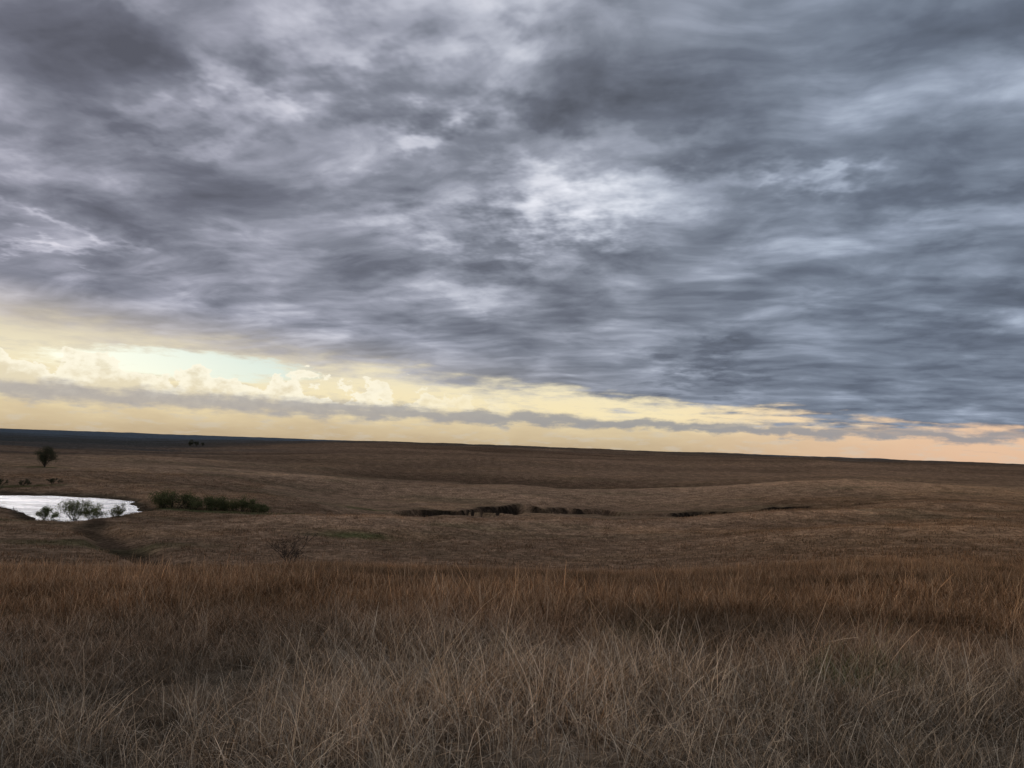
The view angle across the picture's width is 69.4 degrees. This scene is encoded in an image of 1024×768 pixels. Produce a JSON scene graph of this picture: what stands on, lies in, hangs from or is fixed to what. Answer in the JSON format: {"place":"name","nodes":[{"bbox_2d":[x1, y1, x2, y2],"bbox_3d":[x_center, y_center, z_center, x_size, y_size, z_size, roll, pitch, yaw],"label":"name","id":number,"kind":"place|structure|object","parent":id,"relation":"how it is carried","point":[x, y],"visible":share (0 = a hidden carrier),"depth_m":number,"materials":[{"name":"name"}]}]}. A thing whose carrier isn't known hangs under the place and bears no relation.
{"place":"outdoors","nodes":[
{"label":"outdoors","id":0,"kind":"place"},
{"bbox_2d":[0,495,140,521],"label":"pond","id":1,"kind":"structure","parent":0,"point":[29,505],"depth_m":186.09,"materials":[{"name":"liquid"}]},
{"bbox_2d":[0,428,1023,767],"bbox_3d":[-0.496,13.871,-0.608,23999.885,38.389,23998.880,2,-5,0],"label":"ground","id":2,"kind":"structure","parent":0,"point":[516,484],"depth_m":210.56,"materials":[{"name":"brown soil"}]},
{"bbox_2d":[18,478,30,485],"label":"bush","id":3,"kind":"object","parent":2,"relation":"on","point":[25,482],"visible":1,"depth_m":228.82,"materials":[{"name":"green plant"}]},
{"bbox_2d":[34,444,59,466],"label":"tree","id":4,"kind":"object","parent":2,"relation":"on","point":[43,457],"visible":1,"depth_m":302.20,"materials":[{"name":"green plant"}]},
{"bbox_2d":[35,506,59,519],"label":"shrub","id":5,"kind":"object","parent":2,"relation":"on","point":[45,512],"visible":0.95,"depth_m":153.53,"materials":[{"name":"green plant"}]},
{"bbox_2d":[46,478,63,483],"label":"bush","id":6,"kind":"object","parent":2,"relation":"on","point":[51,480],"visible":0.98,"depth_m":230.67,"materials":[{"name":"green plant"}]},
{"bbox_2d":[55,498,93,519],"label":"shrub","id":7,"kind":"object","parent":2,"relation":"on","point":[71,507],"visible":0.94,"depth_m":154.43,"materials":[{"name":"green plant"}]},
{"bbox_2d":[78,499,111,519],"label":"shrub","id":8,"kind":"object","parent":2,"relation":"on","point":[94,510],"visible":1,"depth_m":153.97,"materials":[{"name":"green plant"}]},
{"bbox_2d":[109,503,125,517],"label":"shrub","id":9,"kind":"object","parent":2,"relation":"on","point":[118,511],"visible":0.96,"depth_m":157.38,"materials":[{"name":"green plant"}]},
{"bbox_2d":[152,490,171,507],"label":"bush","id":10,"kind":"object","parent":2,"relation":"on","point":[167,498],"visible":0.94,"depth_m":176.82,"materials":[{"name":"green plant"}]},
{"bbox_2d":[148,487,175,507],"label":"bush","id":11,"kind":"object","parent":2,"relation":"on","point":[153,495],"visible":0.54,"depth_m":178.01,"materials":[{"name":"green plant"}]},
{"bbox_2d":[155,490,188,508],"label":"bush","id":12,"kind":"object","parent":2,"relation":"on","point":[175,499],"visible":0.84,"depth_m":178.32,"materials":[{"name":"green plant"}]},
{"bbox_2d":[168,490,197,508],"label":"bush","id":13,"kind":"object","parent":2,"relation":"on","point":[183,496],"visible":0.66,"depth_m":179.62,"materials":[{"name":"green plant"}]},
{"bbox_2d":[187,495,206,509],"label":"bush","id":14,"kind":"object","parent":2,"relation":"on","point":[192,504],"visible":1,"depth_m":177.38,"materials":[{"name":"green plant"}]},
{"bbox_2d":[198,495,216,509],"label":"bush","id":15,"kind":"object","parent":2,"relation":"on","point":[205,499],"visible":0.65,"depth_m":179.79,"materials":[{"name":"green plant"}]},
{"bbox_2d":[204,498,224,510],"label":"bush","id":16,"kind":"object","parent":2,"relation":"on","point":[215,504],"visible":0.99,"depth_m":178.49,"materials":[{"name":"green plant"}]},
{"bbox_2d":[214,495,230,510],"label":"bush","id":17,"kind":"object","parent":2,"relation":"on","point":[224,501],"visible":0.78,"depth_m":179.50,"materials":[{"name":"green plant"}]},
{"bbox_2d":[221,500,240,510],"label":"bush","id":18,"kind":"object","parent":2,"relation":"on","point":[231,507],"visible":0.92,"depth_m":179.16,"materials":[{"name":"green plant"}]},
{"bbox_2d":[229,494,257,511],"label":"bush","id":19,"kind":"object","parent":2,"relation":"on","point":[242,504],"visible":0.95,"depth_m":178.82,"materials":[{"name":"green plant"}]},
{"bbox_2d":[244,497,258,511],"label":"bush","id":20,"kind":"object","parent":2,"relation":"on","point":[253,506],"visible":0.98,"depth_m":178.39,"materials":[{"name":"green plant"}]},
{"bbox_2d":[257,503,270,511],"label":"bush","id":21,"kind":"object","parent":2,"relation":"on","point":[263,507],"visible":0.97,"depth_m":179.35,"materials":[{"name":"green plant"}]},
{"bbox_2d":[265,529,317,564],"bbox_3d":[-13.484,10.249,45.545,3.018,2.868,2.682,-2,-6,40],"label":"shrub","id":22,"kind":"object","parent":2,"relation":"on","point":[284,552],"visible":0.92,"depth_m":45.42,"materials":[{"name":"brown plant"}]},
{"bbox_2d":[0,551,1023,767],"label":"prairie grass","id":23,"kind":"structure","parent":2,"relation":"on","point":[869,660],"depth_m":6.91,"materials":[{"name":"brown plant"}]},
{"bbox_2d":[0,551,1023,665],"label":"prairie grass","id":24,"kind":"structure","parent":2,"relation":"on","point":[100,587],"depth_m":16.67,"materials":[{"name":"brown plant"}]},
{"bbox_2d":[0,551,1023,578],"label":"prairie grass","id":25,"kind":"structure","parent":2,"relation":"on","point":[1008,565],"depth_m":37.12,"materials":[{"name":"brown plant"}]},
{"bbox_2d":[0,0,1023,463],"label":"sky","id":26,"kind":"structure","parent":0,"point":[763,227],"materials":[{"name":"grey"}]}
]}

